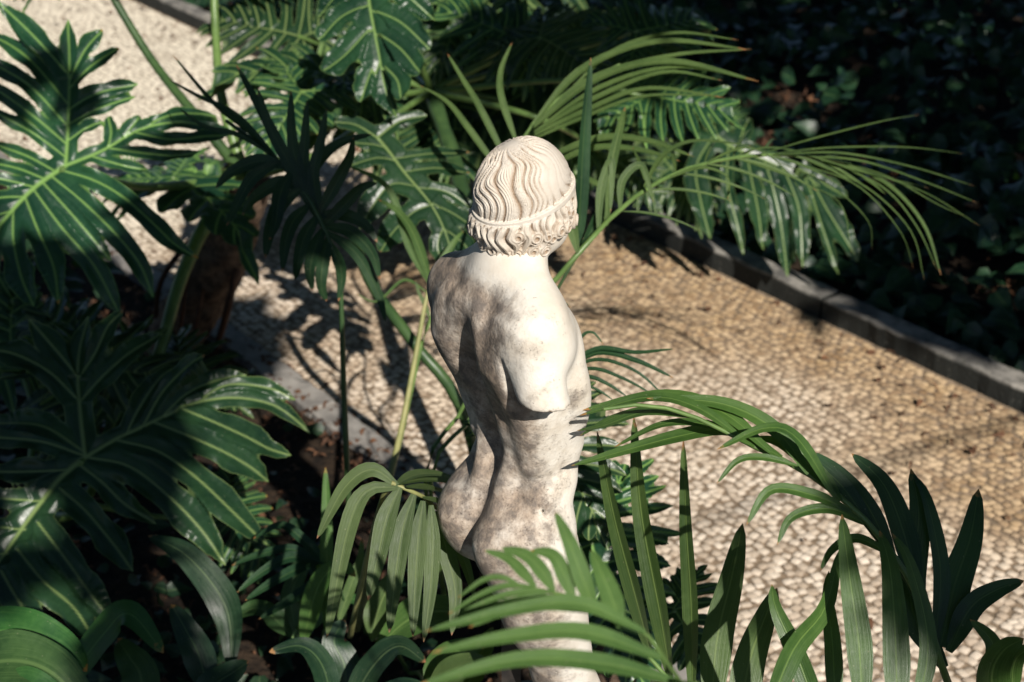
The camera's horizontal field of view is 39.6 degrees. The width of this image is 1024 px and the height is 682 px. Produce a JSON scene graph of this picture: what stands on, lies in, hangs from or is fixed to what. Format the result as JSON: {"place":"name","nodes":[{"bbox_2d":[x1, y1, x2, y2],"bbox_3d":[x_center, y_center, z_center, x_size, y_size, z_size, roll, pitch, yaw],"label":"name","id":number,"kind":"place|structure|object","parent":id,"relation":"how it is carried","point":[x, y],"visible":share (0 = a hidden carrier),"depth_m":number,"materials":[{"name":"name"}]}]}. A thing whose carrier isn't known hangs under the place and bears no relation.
{"place":"outdoors","nodes":[
{"label":"outdoors","id":0,"kind":"place"},
{"bbox_2d":[0,0,1023,681],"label":"ground","id":1,"kind":"structure","parent":0,"point":[968,260],"depth_m":6.47,"materials":[{"name":"soil"}]},
{"bbox_2d":[0,599,163,681],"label":"broadleaf plant","id":2,"kind":"object","parent":1,"relation":"on","point":[37,646],"visible":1,"depth_m":3.19,"materials":[{"name":"green plant"}]},
{"bbox_2d":[0,271,310,635],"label":"philodendron","id":3,"kind":"object","parent":1,"relation":"on","point":[173,420],"visible":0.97,"depth_m":4.01,"materials":[{"name":"green plant"}]},
{"bbox_2d":[148,535,248,681],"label":"broadleaf plant","id":4,"kind":"object","parent":1,"relation":"on","point":[210,580],"visible":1,"depth_m":3.62,"materials":[{"name":"green plant"}]},
{"bbox_2d":[0,0,434,433],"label":"philodendron","id":5,"kind":"object","parent":1,"relation":"on","point":[53,209],"visible":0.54,"depth_m":4.35,"materials":[{"name":"green plant"}]},
{"bbox_2d":[0,184,465,681],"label":"ground cover","id":6,"kind":"object","parent":1,"relation":"on","point":[173,588],"visible":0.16,"depth_m":4.59,"materials":[{"name":"green plant"}]},
{"bbox_2d":[168,57,385,546],"bbox_3d":[-0.581,0.127,4.062,0.448,1.777,0.811,-12,30,-22],"label":"palm","id":7,"kind":"object","parent":1,"relation":"on","point":[301,177],"visible":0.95,"depth_m":3.69,"materials":[{"name":"green plant"}]},
{"bbox_2d":[241,562,360,642],"bbox_3d":[-0.574,0.809,4.083,0.352,0.545,0.494,0,28,0],"label":"broadleaf plant","id":8,"kind":"object","parent":1,"relation":"on","point":[284,622],"visible":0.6,"depth_m":3.89,"materials":[{"name":"green plant"}]},
{"bbox_2d":[299,467,363,638],"bbox_3d":[-0.475,0.724,3.890,0.168,0.877,0.567,-2,28,-4],"label":"broadleaf plant","id":9,"kind":"object","parent":1,"relation":"on","point":[314,601],"visible":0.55,"depth_m":3.70,"materials":[{"name":"green plant"}]},
{"bbox_2d":[0,151,686,681],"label":"path edging","id":10,"kind":"object","parent":1,"relation":"on","point":[282,371],"visible":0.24,"depth_m":5.75,"materials":[{"name":"concrete"}]},
{"bbox_2d":[269,619,425,681],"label":"broadleaf plant","id":11,"kind":"object","parent":1,"relation":"on","point":[333,657],"visible":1,"depth_m":3.34,"materials":[{"name":"green plant"}]},
{"bbox_2d":[233,166,475,641],"bbox_3d":[-0.359,0.501,3.697,0.740,1.457,1.938,0,28,0],"label":"palm","id":12,"kind":"object","parent":1,"relation":"on","point":[425,547],"visible":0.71,"depth_m":2.66,"materials":[{"name":"green plant"}]},
{"bbox_2d":[363,575,494,681],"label":"broadleaf plant","id":13,"kind":"object","parent":1,"relation":"on","point":[375,624],"visible":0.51,"depth_m":3.44,"materials":[{"name":"green plant"}]},
{"bbox_2d":[196,0,743,453],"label":"philodendron","id":14,"kind":"object","parent":1,"relation":"on","point":[392,48],"visible":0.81,"depth_m":5.10,"materials":[{"name":"green plant"}]},
{"bbox_2d":[0,0,1023,681],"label":"leaf litter","id":15,"kind":"object","parent":1,"relation":"on","point":[372,440],"visible":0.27,"depth_m":5.58,"materials":[{"name":"brown plant"}]},
{"bbox_2d":[134,0,1023,412],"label":"kerb","id":16,"kind":"structure","parent":1,"relation":"on","point":[978,372],"depth_m":6.38,"materials":[{"name":"concrete"}]},
{"bbox_2d":[463,372,716,681],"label":"philodendron","id":17,"kind":"object","parent":1,"relation":"on","point":[591,524],"visible":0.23,"depth_m":3.33,"materials":[{"name":"green plant"}]},
{"bbox_2d":[425,418,778,681],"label":"palm","id":18,"kind":"object","parent":1,"relation":"on","point":[750,657],"visible":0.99,"depth_m":1.59,"materials":[{"name":"green plant"}]},
{"bbox_2d":[182,0,1023,371],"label":"ivy ground cover","id":19,"kind":"object","parent":1,"relation":"on","point":[976,174],"visible":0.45,"depth_m":7.63,"materials":[{"name":"green plant"}]},
{"bbox_2d":[566,303,672,399],"bbox_3d":[0.218,0.529,3.611,0.297,1.481,0.435,0,28,0],"label":"palm","id":20,"kind":"object","parent":1,"relation":"on","point":[606,350],"visible":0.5,"depth_m":3.20,"materials":[{"name":"green plant"}]},
{"bbox_2d":[421,31,977,288],"bbox_3d":[0.689,-0.089,4.417,1.714,1.818,1.032,-8,29,-15],"label":"palm","id":21,"kind":"object","parent":1,"relation":"on","point":[601,218],"visible":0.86,"depth_m":4.14,"materials":[{"name":"green plant"}]},
{"bbox_2d":[616,78,859,276],"bbox_3d":[0.829,-0.790,6.814,0.922,0.946,1.890,-10,30,-18],"label":"philodendron","id":22,"kind":"object","parent":1,"relation":"on","point":[788,213],"visible":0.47,"depth_m":6.29,"materials":[{"name":"green plant"}]},
{"bbox_2d":[571,389,1023,681],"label":"palm","id":23,"kind":"object","parent":1,"relation":"on","point":[950,622],"visible":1,"depth_m":2.35,"materials":[{"name":"green plant"}]},
{"bbox_3d":[-0.006,1.183,3.121,0.463,0.820,0.463,0,28,0],"label":"stone plinth","id":24,"kind":"object","parent":1,"relation":"on","visible":0},
{"bbox_2d":[427,135,599,681],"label":"marble statue","id":25,"kind":"object","parent":24,"relation":"on","point":[506,335],"visible":0.93,"depth_m":2.43,"materials":[{"name":"stone"}]},
{"bbox_2d":[0,0,1023,681],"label":"paved path","id":26,"kind":"structure","parent":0,"point":[782,496],"depth_m":5.90,"materials":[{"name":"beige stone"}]}
]}

